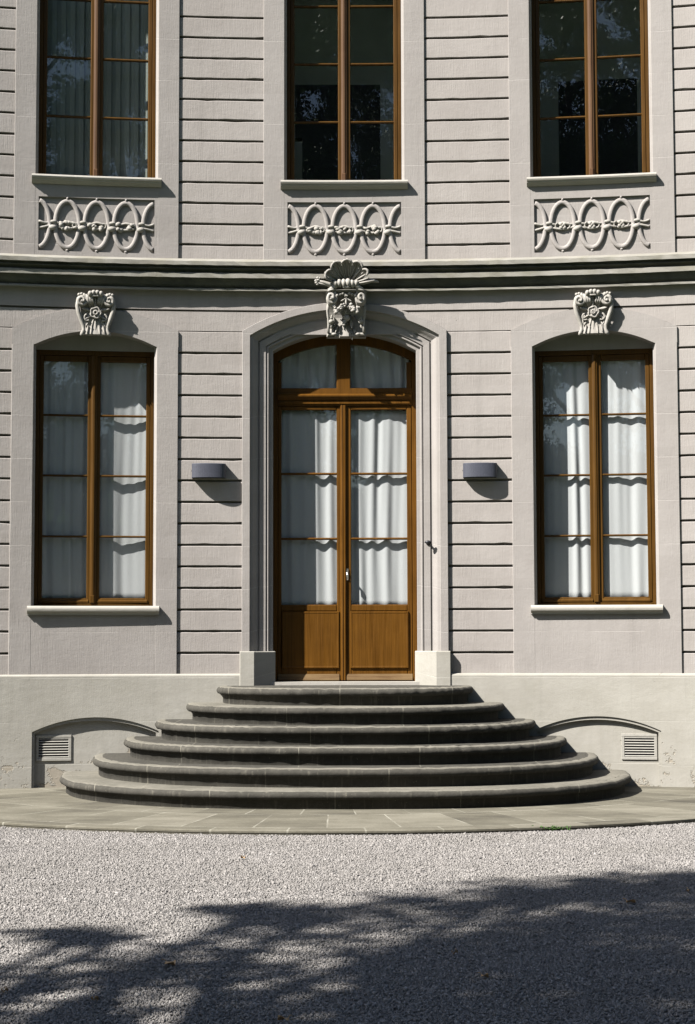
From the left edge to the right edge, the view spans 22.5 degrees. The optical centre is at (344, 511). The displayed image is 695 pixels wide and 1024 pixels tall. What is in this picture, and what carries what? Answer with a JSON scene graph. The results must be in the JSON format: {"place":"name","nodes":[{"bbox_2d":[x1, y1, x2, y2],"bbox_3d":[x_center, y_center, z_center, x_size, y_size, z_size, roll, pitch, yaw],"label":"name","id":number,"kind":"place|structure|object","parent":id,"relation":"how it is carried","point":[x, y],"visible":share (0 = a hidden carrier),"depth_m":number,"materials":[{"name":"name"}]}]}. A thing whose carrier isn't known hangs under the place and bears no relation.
{"place":"outdoors","nodes":[
{"label":"outdoors","id":0,"kind":"place"},
{"bbox_2d":[0,786,694,835],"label":"pavement","id":1,"kind":"structure","parent":0,"point":[57,808],"depth_m":14.87,"materials":[{"name":"grey stone"}]},
{"bbox_2d":[60,685,631,808],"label":"staircase","id":2,"kind":"structure","parent":1,"relation":"on","point":[349,747],"depth_m":16.44,"materials":[{"name":"stone"}]},
{"bbox_2d":[0,822,694,1023],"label":"gravel ground","id":3,"kind":"structure","parent":0,"point":[329,997],"depth_m":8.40,"materials":[{"name":"grey gravel"}]},
{"bbox_2d":[161,959,175,965],"bbox_3d":[-0.832,2.134,8.303,0.049,0.021,0.104,2,-5,-24],"label":"fallen leaf","id":4,"kind":"object","parent":3,"relation":"on","point":[171,962],"visible":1,"depth_m":8.29,"materials":[{"name":"plant"}]},
{"bbox_2d":[278,1015,291,1020],"bbox_3d":[-0.243,2.045,7.082,0.058,0.022,0.027,-1,-3,1],"label":"fallen leaf","id":5,"kind":"object","parent":3,"relation":"on","point":[280,1017],"visible":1,"depth_m":7.08,"materials":[{"name":"plant"}]},
{"bbox_2d":[532,825,571,830],"bbox_3d":[1.659,2.545,14.095,0.368,0.042,0.113,0,-4,0],"label":"weed","id":6,"kind":"object","parent":3,"relation":"on","point":[553,827],"visible":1,"depth_m":14.08,"materials":[{"name":"green plant"}]},
{"label":"lawn","id":7,"kind":"structure","parent":0,"visible":0},
{"bbox_2d":[0,0,694,788],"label":"mansion","id":8,"kind":"structure","parent":7,"relation":"on","point":[474,258],"depth_m":18.39,"materials":[{"name":"paint"}]},
{"bbox_2d":[36,735,71,760],"bbox_3d":[-2.984,2.417,17.934,0.360,0.264,0.037,1,-4,-10],"label":"vent grille","id":9,"kind":"object","parent":8,"relation":"attached to","point":[53,747],"visible":1,"depth_m":17.92,"materials":[{"name":"white metal"}]},
{"bbox_2d":[42,361,87,597],"bbox_3d":[-2.942,-0.367,18.414,0.521,2.630,0.031,1,-4,-10],"label":"curtain","id":10,"kind":"object","parent":8,"relation":"hanging from","point":[65,446],"visible":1,"depth_m":18.41,"materials":[{"name":"white fabric"}]},
{"bbox_2d":[27,350,158,614],"bbox_3d":[-2.614,-0.319,18.274,1.365,2.783,0.344,0,-4,-8],"label":"window","id":11,"kind":"structure","parent":8,"relation":"in","point":[42,606],"depth_m":18.37,"materials":[{"name":"brown wood"}]},
{"bbox_2d":[32,0,161,187],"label":"window","id":12,"kind":"structure","parent":8,"relation":"in","point":[96,178],"depth_m":18.66,"materials":[{"name":"brown wood"}]},
{"bbox_2d":[46,0,148,177],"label":"curtain","id":13,"kind":"object","parent":8,"relation":"hanging from","point":[125,142],"visible":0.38,"depth_m":18.90,"materials":[{"name":"grey fabric"}]},
{"bbox_2d":[99,363,145,597],"bbox_3d":[-2.338,-0.362,18.506,0.519,2.630,0.027,0,-4,-7],"label":"curtain","id":14,"kind":"object","parent":8,"relation":"hanging from","point":[122,500],"visible":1,"depth_m":18.50,"materials":[{"name":"white fabric"}]},
{"bbox_2d":[191,463,226,477],"bbox_3d":[-1.420,-0.431,18.274,0.368,0.147,0.139,0,-4,-5],"label":"wall lamp","id":15,"kind":"object","parent":8,"relation":"attached to","point":[208,470],"visible":1,"depth_m":18.21,"materials":[{"name":"grey metal"}]},
{"bbox_2d":[280,345,336,387],"bbox_3d":[-0.382,-1.563,18.830,0.644,0.584,0.041,0,-4,0],"label":"curtain","id":16,"kind":"object","parent":8,"relation":"hanging from","point":[314,368],"visible":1,"depth_m":18.83,"materials":[{"name":"white fabric"}]},
{"bbox_2d":[281,410,336,604],"bbox_3d":[-0.378,-0.040,18.719,0.644,2.130,0.028,0,-4,-1],"label":"curtain","id":17,"kind":"object","parent":8,"relation":"hanging from","point":[309,510],"visible":1,"depth_m":18.72,"materials":[{"name":"white fabric"}]},
{"bbox_2d":[295,85,380,179],"bbox_3d":[-0.083,-3.745,20.392,1.003,2.400,0.358,0,-4,0],"label":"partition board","id":18,"kind":"object","parent":8,"relation":"in","point":[318,141],"visible":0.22,"depth_m":20.26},
{"bbox_2d":[281,0,407,189],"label":"window","id":19,"kind":"structure","parent":8,"relation":"in","point":[344,182],"depth_m":18.86,"materials":[{"name":"brown wood"}]},
{"bbox_2d":[271,336,419,684],"bbox_3d":[0.000,-0.053,18.583,1.637,3.775,0.378,0,-4,0],"label":"entrance door","id":20,"kind":"structure","parent":8,"relation":"in","point":[318,644],"depth_m":18.59,"materials":[{"name":"brown wood"}]},
{"bbox_2d":[351,410,406,604],"bbox_3d":[0.362,-0.041,18.722,0.664,2.130,0.034,0,-4,1],"label":"curtain","id":21,"kind":"object","parent":8,"relation":"hanging from","point":[378,510],"visible":1,"depth_m":18.72,"materials":[{"name":"white fabric"}]},
{"bbox_2d":[351,345,408,387],"bbox_3d":[0.359,-1.564,18.831,0.664,0.585,0.037,0,-4,1],"label":"curtain","id":22,"kind":"object","parent":8,"relation":"hanging from","point":[374,368],"visible":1,"depth_m":18.83,"materials":[{"name":"white fabric"}]},
{"bbox_2d":[462,462,497,477],"bbox_3d":[1.411,-0.437,18.274,0.368,0.147,0.139,0,-4,4],"label":"wall lamp","id":23,"kind":"object","parent":8,"relation":"attached to","point":[480,470],"visible":1,"depth_m":18.21,"materials":[{"name":"grey metal"}]},
{"bbox_2d":[543,362,590,596],"bbox_3d":[2.336,-0.372,18.502,0.520,2.630,0.032,-1,-4,8],"label":"curtain","id":24,"kind":"object","parent":8,"relation":"hanging from","point":[567,499],"visible":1,"depth_m":18.50,"materials":[{"name":"white fabric"}]},
{"bbox_2d":[527,0,656,186],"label":"window","id":25,"kind":"structure","parent":8,"relation":"in","point":[592,176],"depth_m":18.66,"materials":[{"name":"brown wood"}]},
{"bbox_2d":[531,348,662,613],"bbox_3d":[2.611,-0.330,18.275,1.365,2.783,0.344,-1,-4,8],"label":"window","id":26,"kind":"structure","parent":8,"relation":"in","point":[545,605],"depth_m":18.37,"materials":[{"name":"brown wood"}]},
{"bbox_2d":[558,78,637,175],"bbox_3d":[2.925,-3.757,20.175,0.909,2.380,0.354,-1,-4,9],"label":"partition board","id":27,"kind":"object","parent":8,"relation":"in","point":[617,145],"visible":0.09,"depth_m":20.04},
{"bbox_2d":[601,360,647,596],"bbox_3d":[2.940,-0.379,18.415,0.520,2.630,0.028,-1,-4,8],"label":"curtain","id":28,"kind":"object","parent":8,"relation":"hanging from","point":[624,497],"visible":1,"depth_m":18.41,"materials":[{"name":"white fabric"}]},
{"bbox_2d":[621,734,656,759],"bbox_3d":[3.016,2.404,17.930,0.360,0.264,0.037,-1,-4,10],"label":"vent grille","id":29,"kind":"object","parent":8,"relation":"attached to","point":[639,746],"visible":1,"depth_m":17.92,"materials":[{"name":"white metal"}]}
]}

